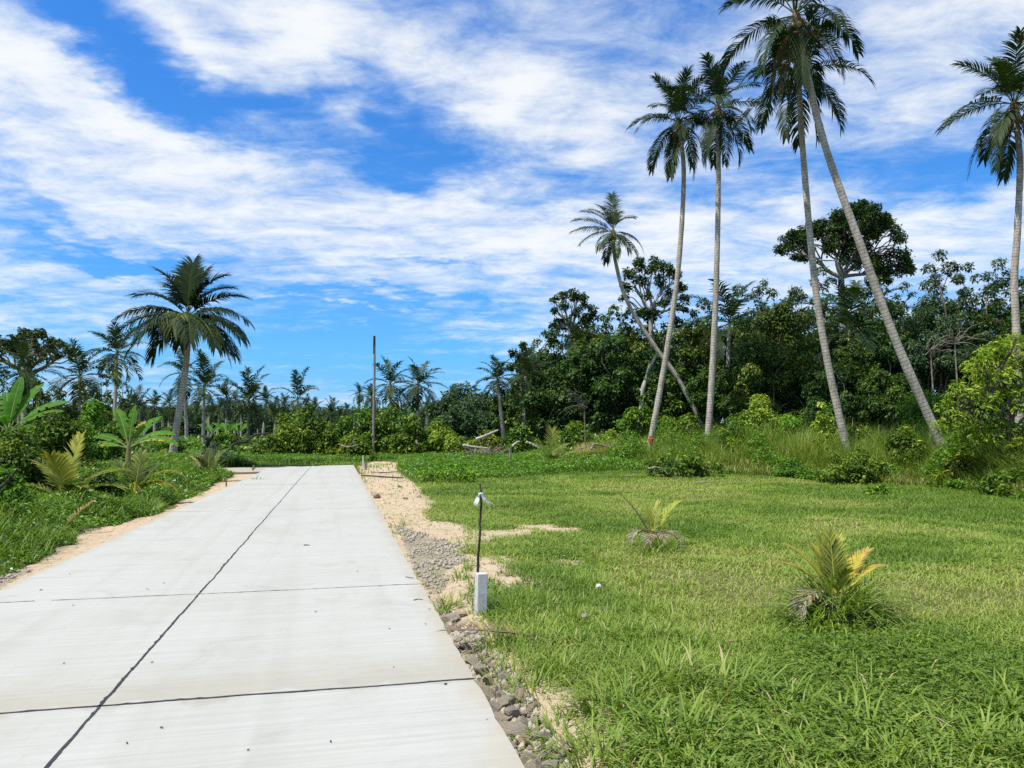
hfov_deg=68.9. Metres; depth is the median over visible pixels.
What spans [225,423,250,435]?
banana plant
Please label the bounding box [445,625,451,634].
rock
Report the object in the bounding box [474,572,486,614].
boundary post
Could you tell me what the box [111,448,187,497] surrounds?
young palm
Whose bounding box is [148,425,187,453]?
shrub
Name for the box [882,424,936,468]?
shrub
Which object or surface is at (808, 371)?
forest tree
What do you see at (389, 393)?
coconut palm
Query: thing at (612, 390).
forest tree
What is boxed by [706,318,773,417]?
forest tree
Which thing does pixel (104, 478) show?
shrub
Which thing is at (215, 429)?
banana plant
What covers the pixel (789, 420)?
shrub
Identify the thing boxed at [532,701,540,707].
rock
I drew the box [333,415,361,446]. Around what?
shrub
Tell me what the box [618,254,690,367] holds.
emergent tree
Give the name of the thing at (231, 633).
road
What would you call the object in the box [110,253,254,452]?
coconut palm
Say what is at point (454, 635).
gravel
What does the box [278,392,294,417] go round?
coconut palm
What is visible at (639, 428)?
shrub
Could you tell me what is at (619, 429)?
forest tree
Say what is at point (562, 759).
rock
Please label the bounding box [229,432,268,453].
fallen branch
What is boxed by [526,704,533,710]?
rock
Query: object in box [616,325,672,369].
forest tree
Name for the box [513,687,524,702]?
rock
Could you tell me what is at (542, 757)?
rock
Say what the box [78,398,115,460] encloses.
shrub
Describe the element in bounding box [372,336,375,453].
bare pole
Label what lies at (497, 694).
rock
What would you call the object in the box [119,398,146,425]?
coconut palm
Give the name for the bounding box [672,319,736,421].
forest tree
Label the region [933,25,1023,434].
coconut palm
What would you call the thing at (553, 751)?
rock
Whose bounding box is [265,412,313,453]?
shrub
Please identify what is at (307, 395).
coconut palm
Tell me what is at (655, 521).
young palm
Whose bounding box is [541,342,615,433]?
forest tree
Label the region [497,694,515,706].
rock
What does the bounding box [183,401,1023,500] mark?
ground weeds
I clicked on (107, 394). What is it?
forest tree
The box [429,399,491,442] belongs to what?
forest tree
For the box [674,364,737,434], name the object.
forest tree
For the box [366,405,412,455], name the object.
shrub
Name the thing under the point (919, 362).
forest tree
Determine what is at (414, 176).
sky
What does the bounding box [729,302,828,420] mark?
forest tree
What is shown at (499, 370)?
coconut palm
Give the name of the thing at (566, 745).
rock
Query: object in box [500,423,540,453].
shrub
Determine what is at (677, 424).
shrub
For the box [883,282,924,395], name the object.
forest tree
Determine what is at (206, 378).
coconut palm
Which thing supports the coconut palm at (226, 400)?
on the ground at (88, 539)
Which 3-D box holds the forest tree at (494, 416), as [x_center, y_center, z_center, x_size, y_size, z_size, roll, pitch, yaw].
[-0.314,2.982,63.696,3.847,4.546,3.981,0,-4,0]
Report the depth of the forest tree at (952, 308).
50.02 m
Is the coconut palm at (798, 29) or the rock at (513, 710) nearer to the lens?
the rock at (513, 710)
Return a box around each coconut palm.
[0,334,68,424]
[45,337,119,420]
[79,321,149,427]
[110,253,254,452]
[118,384,162,439]
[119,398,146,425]
[138,390,171,436]
[141,403,154,435]
[156,402,172,435]
[157,343,207,439]
[157,389,176,436]
[169,349,233,448]
[183,399,194,430]
[201,401,222,435]
[205,396,215,435]
[210,378,241,431]
[211,398,223,436]
[221,364,276,450]
[229,389,240,434]
[237,399,246,435]
[255,385,281,436]
[267,395,285,435]
[272,366,320,419]
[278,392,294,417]
[300,393,315,426]
[305,396,327,423]
[320,396,343,425]
[333,406,343,427]
[339,402,353,425]
[348,406,356,429]
[349,382,367,427]
[358,383,383,436]
[364,355,411,422]
[389,357,449,443]
[419,395,431,435]
[474,353,522,452]
[495,343,549,427]
[546,317,598,366]
[567,191,704,431]
[625,63,728,448]
[660,50,775,441]
[678,279,765,421]
[717,0,946,454]
[731,2,876,452]
[789,277,916,380]
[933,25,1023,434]
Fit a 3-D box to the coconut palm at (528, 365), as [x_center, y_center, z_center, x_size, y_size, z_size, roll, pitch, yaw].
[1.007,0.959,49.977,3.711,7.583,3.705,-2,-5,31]
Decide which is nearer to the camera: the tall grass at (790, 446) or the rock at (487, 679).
the rock at (487, 679)
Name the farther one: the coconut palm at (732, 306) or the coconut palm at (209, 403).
the coconut palm at (209, 403)
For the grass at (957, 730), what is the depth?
6.14 m
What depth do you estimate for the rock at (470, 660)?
5.40 m
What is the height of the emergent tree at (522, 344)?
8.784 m
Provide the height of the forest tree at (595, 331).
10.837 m
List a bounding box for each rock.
[373,492,380,497]
[441,613,459,622]
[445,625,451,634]
[455,611,466,617]
[455,636,462,642]
[459,643,470,648]
[465,655,478,665]
[473,662,488,676]
[477,682,495,701]
[482,676,493,685]
[483,657,491,663]
[487,662,497,668]
[489,700,501,712]
[493,712,513,722]
[495,690,505,697]
[496,671,509,680]
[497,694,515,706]
[499,721,528,737]
[503,705,520,716]
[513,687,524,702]
[515,715,528,724]
[518,732,529,746]
[520,751,536,764]
[521,708,532,716]
[524,692,533,697]
[524,759,541,767]
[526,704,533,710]
[529,716,539,725]
[529,730,545,741]
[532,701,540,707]
[534,731,552,739]
[536,749,546,760]
[541,759,558,767]
[547,741,558,753]
[554,754,564,763]
[558,742,569,755]
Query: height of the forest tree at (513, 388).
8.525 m
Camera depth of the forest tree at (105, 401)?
75.29 m
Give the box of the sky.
[0,0,1023,433]
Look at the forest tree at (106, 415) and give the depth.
57.76 m
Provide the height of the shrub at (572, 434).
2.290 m
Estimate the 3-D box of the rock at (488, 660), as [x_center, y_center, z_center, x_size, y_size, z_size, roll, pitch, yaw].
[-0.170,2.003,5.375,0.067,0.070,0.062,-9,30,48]
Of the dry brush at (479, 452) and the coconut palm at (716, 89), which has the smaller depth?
the coconut palm at (716, 89)
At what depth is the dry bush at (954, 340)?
37.13 m
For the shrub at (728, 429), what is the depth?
31.64 m
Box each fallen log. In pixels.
[341,437,357,447]
[463,444,489,448]
[476,429,497,440]
[512,441,539,448]
[579,443,612,449]
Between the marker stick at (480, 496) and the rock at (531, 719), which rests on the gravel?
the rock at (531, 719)
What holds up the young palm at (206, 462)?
on the ground at (88, 539)
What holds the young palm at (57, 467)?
on the ground at (88, 539)
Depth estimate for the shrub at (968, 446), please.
23.73 m
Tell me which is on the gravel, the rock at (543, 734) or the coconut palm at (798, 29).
the rock at (543, 734)
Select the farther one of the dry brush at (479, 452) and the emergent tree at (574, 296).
the emergent tree at (574, 296)
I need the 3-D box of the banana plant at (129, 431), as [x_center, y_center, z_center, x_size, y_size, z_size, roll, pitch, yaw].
[-10.607,1.778,21.120,2.694,2.350,0.969,0,-4,0]
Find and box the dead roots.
[208,443,236,456]
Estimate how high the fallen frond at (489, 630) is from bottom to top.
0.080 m
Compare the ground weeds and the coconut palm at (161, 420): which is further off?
the coconut palm at (161, 420)
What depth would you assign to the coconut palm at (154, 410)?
99.77 m
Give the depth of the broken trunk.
46.04 m
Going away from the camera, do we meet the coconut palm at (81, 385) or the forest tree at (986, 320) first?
the forest tree at (986, 320)
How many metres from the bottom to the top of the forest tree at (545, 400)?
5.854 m
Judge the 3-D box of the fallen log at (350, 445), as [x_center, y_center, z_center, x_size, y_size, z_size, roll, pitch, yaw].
[-8.999,3.245,41.377,0.973,0.603,0.162,0,-4,0]
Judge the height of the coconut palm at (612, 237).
16.187 m
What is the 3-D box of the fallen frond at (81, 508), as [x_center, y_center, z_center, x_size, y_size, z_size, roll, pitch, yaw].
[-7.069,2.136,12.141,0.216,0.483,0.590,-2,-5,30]
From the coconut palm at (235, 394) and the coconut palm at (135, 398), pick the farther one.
the coconut palm at (235, 394)
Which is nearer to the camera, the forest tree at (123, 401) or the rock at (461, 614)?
the rock at (461, 614)
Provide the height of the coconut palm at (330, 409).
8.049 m
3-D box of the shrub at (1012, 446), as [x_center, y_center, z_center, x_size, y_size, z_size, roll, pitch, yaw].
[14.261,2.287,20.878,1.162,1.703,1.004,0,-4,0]
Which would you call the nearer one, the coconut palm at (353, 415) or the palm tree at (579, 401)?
the palm tree at (579, 401)
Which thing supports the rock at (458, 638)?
on the gravel
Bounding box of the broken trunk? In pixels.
[638,353,657,431]
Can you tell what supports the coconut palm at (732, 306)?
on the ground at (88, 539)
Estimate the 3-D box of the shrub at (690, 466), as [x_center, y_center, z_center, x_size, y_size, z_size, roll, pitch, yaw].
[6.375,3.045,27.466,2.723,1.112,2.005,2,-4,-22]
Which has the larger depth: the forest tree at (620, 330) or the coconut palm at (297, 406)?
the coconut palm at (297, 406)
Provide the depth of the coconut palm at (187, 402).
164.87 m
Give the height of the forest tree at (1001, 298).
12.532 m
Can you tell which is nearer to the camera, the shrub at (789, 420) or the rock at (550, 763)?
the rock at (550, 763)
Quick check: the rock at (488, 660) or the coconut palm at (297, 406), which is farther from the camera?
the coconut palm at (297, 406)
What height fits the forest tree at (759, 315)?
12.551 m
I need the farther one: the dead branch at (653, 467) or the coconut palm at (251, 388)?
the coconut palm at (251, 388)
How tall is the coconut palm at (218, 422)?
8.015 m
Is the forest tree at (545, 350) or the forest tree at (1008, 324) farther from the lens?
the forest tree at (545, 350)
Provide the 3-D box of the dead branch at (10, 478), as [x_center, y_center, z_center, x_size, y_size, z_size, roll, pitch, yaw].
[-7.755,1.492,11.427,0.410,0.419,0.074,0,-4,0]
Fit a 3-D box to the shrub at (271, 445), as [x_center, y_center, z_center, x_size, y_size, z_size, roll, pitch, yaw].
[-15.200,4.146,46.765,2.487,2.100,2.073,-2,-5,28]
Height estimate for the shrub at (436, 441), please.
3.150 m
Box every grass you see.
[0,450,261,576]
[1,440,1023,767]
[573,412,1023,497]
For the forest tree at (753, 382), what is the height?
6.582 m
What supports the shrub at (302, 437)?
on the ground at (88, 539)
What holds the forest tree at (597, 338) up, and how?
on the ground at (88, 539)
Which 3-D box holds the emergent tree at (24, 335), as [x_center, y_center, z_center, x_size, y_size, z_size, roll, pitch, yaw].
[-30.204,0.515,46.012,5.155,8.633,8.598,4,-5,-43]
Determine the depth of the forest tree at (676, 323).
56.27 m
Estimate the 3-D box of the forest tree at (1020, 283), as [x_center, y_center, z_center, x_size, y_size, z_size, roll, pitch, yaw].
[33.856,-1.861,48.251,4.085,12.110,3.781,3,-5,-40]
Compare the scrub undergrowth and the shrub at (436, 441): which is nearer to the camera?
the shrub at (436, 441)
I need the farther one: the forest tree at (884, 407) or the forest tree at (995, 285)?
the forest tree at (995, 285)
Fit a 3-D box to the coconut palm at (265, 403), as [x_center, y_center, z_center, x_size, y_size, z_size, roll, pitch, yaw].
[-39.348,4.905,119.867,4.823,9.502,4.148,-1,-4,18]
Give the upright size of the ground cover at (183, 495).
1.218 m
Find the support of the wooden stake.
on the ground at (88, 539)
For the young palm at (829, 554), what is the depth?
6.58 m
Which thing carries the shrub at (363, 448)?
on the ground at (88, 539)
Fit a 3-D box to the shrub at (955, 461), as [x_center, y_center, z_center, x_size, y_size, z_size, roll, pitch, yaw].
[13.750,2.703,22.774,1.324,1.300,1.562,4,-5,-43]
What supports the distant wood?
on the ground at (88, 539)
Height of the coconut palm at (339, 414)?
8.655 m
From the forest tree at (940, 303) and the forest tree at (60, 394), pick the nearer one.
the forest tree at (60, 394)
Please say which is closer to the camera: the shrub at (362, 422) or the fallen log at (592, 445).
the fallen log at (592, 445)
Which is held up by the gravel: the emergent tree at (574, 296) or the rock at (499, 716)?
the rock at (499, 716)
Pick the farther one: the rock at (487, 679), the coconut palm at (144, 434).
the coconut palm at (144, 434)
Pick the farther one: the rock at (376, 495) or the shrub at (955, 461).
the shrub at (955, 461)
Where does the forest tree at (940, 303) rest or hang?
on the ground at (88, 539)
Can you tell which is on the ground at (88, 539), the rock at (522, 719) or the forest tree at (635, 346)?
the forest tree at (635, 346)
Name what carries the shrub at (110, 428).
on the ground at (88, 539)
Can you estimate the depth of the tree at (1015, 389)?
21.71 m
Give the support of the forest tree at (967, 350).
on the ground at (88, 539)
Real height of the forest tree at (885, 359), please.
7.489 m
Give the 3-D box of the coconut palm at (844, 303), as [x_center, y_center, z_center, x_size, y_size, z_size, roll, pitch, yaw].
[19.795,-1.218,43.985,6.340,10.231,7.019,0,-4,0]
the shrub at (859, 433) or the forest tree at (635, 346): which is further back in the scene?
the forest tree at (635, 346)
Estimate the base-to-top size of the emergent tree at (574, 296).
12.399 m
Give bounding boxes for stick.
[361,475,402,477]
[473,483,493,572]
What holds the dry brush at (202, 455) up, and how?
on the ground at (88, 539)
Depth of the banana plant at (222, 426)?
70.02 m
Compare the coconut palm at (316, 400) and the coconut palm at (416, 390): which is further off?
the coconut palm at (316, 400)
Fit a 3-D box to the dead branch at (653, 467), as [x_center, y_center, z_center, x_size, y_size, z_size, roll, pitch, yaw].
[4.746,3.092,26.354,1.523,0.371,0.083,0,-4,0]
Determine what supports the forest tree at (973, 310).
on the ground at (88, 539)
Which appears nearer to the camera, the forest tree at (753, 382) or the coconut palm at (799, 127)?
the coconut palm at (799, 127)
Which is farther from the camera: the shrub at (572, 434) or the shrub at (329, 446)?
the shrub at (329, 446)
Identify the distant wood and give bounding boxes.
[0,402,490,436]
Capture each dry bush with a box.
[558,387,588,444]
[910,328,963,406]
[935,323,986,423]
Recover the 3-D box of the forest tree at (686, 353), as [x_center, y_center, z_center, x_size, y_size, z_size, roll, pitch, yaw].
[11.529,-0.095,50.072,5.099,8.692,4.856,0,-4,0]
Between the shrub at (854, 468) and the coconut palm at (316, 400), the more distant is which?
the coconut palm at (316, 400)
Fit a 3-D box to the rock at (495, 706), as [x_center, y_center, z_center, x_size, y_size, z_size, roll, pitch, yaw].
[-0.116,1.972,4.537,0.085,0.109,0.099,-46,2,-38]
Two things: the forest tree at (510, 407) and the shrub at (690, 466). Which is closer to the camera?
the shrub at (690, 466)
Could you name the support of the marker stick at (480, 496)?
on the ground at (88, 539)
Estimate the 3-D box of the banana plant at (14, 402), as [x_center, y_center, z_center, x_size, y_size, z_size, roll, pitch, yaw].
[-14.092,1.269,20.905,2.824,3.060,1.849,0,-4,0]
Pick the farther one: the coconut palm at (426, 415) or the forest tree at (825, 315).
the coconut palm at (426, 415)
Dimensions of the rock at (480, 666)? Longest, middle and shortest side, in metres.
0.155 x 0.107 x 0.084 m
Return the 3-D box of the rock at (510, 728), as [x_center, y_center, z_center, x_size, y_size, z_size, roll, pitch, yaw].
[0.004,1.936,4.169,0.195,0.070,0.096,-11,29,26]
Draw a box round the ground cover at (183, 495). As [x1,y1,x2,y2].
[0,450,262,575]
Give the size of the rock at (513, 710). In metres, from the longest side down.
0.167 x 0.092 x 0.074 m
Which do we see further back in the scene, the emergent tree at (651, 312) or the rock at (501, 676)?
the emergent tree at (651, 312)
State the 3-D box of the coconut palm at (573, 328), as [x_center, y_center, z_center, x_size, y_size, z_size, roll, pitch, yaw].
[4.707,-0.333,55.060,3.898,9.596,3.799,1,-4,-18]
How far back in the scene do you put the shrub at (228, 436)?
61.34 m
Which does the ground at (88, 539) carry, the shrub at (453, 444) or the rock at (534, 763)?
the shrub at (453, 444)
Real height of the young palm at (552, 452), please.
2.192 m
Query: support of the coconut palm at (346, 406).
on the ground at (88, 539)
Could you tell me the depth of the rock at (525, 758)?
3.81 m
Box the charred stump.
[200,433,219,454]
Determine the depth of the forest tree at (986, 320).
41.10 m
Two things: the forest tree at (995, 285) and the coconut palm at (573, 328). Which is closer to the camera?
the forest tree at (995, 285)
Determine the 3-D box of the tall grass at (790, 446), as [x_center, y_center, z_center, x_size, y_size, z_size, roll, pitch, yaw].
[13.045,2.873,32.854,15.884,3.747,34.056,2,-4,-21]
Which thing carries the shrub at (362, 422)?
on the ground at (88, 539)
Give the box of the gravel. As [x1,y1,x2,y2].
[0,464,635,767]
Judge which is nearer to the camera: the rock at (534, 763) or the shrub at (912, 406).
the rock at (534, 763)
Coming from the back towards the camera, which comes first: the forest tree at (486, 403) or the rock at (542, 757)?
the forest tree at (486, 403)
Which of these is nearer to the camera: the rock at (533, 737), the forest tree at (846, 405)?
the rock at (533, 737)
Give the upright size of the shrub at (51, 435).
2.245 m
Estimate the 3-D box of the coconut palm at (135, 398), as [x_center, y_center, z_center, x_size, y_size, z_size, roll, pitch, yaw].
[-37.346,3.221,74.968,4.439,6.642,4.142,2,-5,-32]
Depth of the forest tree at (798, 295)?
56.25 m
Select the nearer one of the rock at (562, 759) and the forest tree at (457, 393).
the rock at (562, 759)
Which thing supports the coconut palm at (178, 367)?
on the ground at (88, 539)
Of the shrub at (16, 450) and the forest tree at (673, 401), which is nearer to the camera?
the shrub at (16, 450)
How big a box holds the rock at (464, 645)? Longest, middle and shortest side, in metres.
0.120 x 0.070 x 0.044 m
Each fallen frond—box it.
[63,500,94,524]
[437,620,534,636]
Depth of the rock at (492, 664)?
5.26 m
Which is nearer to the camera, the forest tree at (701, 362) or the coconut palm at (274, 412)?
the forest tree at (701, 362)
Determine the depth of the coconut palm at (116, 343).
61.99 m
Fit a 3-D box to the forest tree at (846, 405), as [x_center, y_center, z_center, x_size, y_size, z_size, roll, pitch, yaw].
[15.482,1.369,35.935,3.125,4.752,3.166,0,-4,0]
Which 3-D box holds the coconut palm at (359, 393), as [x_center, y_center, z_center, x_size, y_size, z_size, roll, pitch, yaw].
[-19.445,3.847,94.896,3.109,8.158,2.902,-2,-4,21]
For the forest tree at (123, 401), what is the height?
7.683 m
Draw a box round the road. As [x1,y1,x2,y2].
[0,465,524,767]
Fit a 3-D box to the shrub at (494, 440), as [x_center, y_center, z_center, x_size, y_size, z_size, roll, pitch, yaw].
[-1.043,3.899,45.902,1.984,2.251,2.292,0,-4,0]
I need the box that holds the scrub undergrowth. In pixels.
[117,428,431,453]
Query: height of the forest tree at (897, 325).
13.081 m
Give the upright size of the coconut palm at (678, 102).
19.784 m
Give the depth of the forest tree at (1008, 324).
40.33 m
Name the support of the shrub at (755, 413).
on the ground at (88, 539)
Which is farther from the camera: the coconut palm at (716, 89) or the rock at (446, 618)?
the coconut palm at (716, 89)
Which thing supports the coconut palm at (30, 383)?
on the ground at (88, 539)
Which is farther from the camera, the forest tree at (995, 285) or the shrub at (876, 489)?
the forest tree at (995, 285)
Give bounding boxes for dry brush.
[187,450,234,458]
[445,443,512,459]
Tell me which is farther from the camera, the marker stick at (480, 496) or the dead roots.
the dead roots
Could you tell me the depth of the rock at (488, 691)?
4.71 m
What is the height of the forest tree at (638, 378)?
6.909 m
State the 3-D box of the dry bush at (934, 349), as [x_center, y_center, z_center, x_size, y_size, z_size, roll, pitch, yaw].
[21.489,0.446,37.895,2.832,6.508,0.650,0,-4,0]
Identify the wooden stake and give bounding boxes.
[509,449,511,462]
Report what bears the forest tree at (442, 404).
on the ground at (88, 539)
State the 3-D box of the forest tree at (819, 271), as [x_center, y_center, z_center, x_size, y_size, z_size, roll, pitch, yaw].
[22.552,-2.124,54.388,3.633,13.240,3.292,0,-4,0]
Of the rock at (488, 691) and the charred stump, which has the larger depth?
the charred stump
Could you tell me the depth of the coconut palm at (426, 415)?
89.80 m
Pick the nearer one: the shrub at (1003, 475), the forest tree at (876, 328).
the shrub at (1003, 475)
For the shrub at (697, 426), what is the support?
on the ground at (88, 539)
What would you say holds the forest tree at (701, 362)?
on the ground at (88, 539)
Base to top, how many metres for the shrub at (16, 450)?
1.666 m
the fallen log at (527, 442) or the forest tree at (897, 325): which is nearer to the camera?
the fallen log at (527, 442)
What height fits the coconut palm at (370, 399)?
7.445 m
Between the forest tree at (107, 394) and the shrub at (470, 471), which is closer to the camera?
the shrub at (470, 471)
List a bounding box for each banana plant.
[0,377,68,434]
[83,405,177,467]
[198,424,219,435]
[212,422,240,432]
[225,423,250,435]
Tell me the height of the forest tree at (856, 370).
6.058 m
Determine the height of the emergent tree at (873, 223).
20.492 m
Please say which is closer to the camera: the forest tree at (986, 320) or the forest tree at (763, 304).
the forest tree at (986, 320)
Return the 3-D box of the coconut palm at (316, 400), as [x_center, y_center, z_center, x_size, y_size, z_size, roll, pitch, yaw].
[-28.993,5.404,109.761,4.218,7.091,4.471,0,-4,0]
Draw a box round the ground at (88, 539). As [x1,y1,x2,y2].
[0,437,1023,767]
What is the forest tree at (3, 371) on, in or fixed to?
on the ground at (88, 539)
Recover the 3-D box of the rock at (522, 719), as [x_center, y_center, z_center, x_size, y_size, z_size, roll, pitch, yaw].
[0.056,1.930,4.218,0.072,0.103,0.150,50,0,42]
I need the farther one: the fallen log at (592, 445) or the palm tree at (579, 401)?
the palm tree at (579, 401)
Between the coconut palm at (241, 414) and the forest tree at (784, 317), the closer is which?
the forest tree at (784, 317)
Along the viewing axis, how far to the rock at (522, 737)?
4.03 m
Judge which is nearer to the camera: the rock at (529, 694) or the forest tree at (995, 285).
the rock at (529, 694)
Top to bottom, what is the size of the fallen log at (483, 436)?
0.671 m
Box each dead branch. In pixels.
[0,468,18,489]
[625,466,667,476]
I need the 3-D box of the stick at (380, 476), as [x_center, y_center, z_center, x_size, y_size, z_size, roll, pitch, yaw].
[-5.038,3.546,28.565,2.374,0.082,0.293,-3,-5,39]
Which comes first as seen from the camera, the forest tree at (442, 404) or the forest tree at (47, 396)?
the forest tree at (47, 396)
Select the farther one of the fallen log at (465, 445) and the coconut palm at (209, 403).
the coconut palm at (209, 403)
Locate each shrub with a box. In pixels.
[0,425,55,492]
[0,464,38,523]
[3,409,100,470]
[72,468,127,505]
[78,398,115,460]
[98,420,131,461]
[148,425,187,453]
[211,431,246,451]
[246,434,287,458]
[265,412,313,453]
[285,402,328,455]
[309,421,340,454]
[332,435,374,460]
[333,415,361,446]
[351,403,391,454]
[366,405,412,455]
[387,412,430,458]
[417,463,475,482]
[418,418,458,453]
[441,432,482,452]
[479,429,505,452]
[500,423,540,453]
[547,420,594,451]
[594,428,623,441]
[612,404,659,441]
[643,451,725,477]
[655,412,698,439]
[669,423,704,445]
[713,415,750,456]
[729,394,786,438]
[777,413,810,442]
[810,401,836,456]
[814,448,887,484]
[846,423,887,450]
[862,481,892,495]
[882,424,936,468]
[890,386,957,437]
[933,451,982,482]
[947,433,1002,462]
[973,466,1023,494]
[1000,436,1023,469]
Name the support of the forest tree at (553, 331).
on the ground at (88, 539)
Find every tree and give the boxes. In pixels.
[0,327,76,423]
[0,363,16,430]
[11,376,51,426]
[36,385,78,418]
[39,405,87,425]
[86,390,110,425]
[94,410,124,445]
[99,369,113,418]
[107,380,133,421]
[424,394,459,434]
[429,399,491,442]
[440,380,483,438]
[469,390,494,441]
[487,394,516,438]
[503,356,552,439]
[505,350,555,438]
[506,341,534,415]
[513,365,583,445]
[523,329,565,438]
[538,315,585,381]
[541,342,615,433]
[547,287,597,375]
[564,324,626,435]
[572,304,614,415]
[578,333,646,435]
[598,304,635,430]
[615,346,677,428]
[615,376,661,436]
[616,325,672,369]
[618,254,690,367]
[621,312,661,411]
[636,357,695,431]
[647,319,719,420]
[654,312,686,412]
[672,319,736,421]
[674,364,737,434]
[677,298,723,404]
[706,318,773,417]
[715,332,803,418]
[717,283,761,363]
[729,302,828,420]
[744,278,780,370]
[744,307,801,337]
[772,199,916,420]
[775,331,851,432]
[778,285,817,363]
[791,295,863,370]
[800,365,868,434]
[801,265,844,394]
[817,342,884,424]
[847,369,910,437]
[851,275,895,368]
[852,321,929,425]
[855,297,940,398]
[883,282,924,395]
[899,305,969,424]
[904,248,977,392]
[910,296,971,418]
[927,332,1023,452]
[929,310,1006,424]
[938,262,999,423]
[961,301,1023,431]
[970,257,1023,386]
[977,296,1021,359]
[989,304,1023,421]
[1001,270,1023,329]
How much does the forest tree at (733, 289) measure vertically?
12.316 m
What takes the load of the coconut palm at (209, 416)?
on the ground at (88, 539)
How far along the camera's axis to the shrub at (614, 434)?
41.55 m
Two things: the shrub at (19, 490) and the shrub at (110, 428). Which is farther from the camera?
the shrub at (110, 428)
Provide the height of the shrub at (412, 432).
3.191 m
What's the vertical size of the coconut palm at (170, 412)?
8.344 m
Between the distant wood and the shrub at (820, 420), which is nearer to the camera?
the shrub at (820, 420)
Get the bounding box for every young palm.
[22,430,134,498]
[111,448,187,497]
[189,448,227,471]
[529,425,578,461]
[614,489,685,548]
[775,524,887,622]
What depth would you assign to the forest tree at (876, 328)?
54.26 m

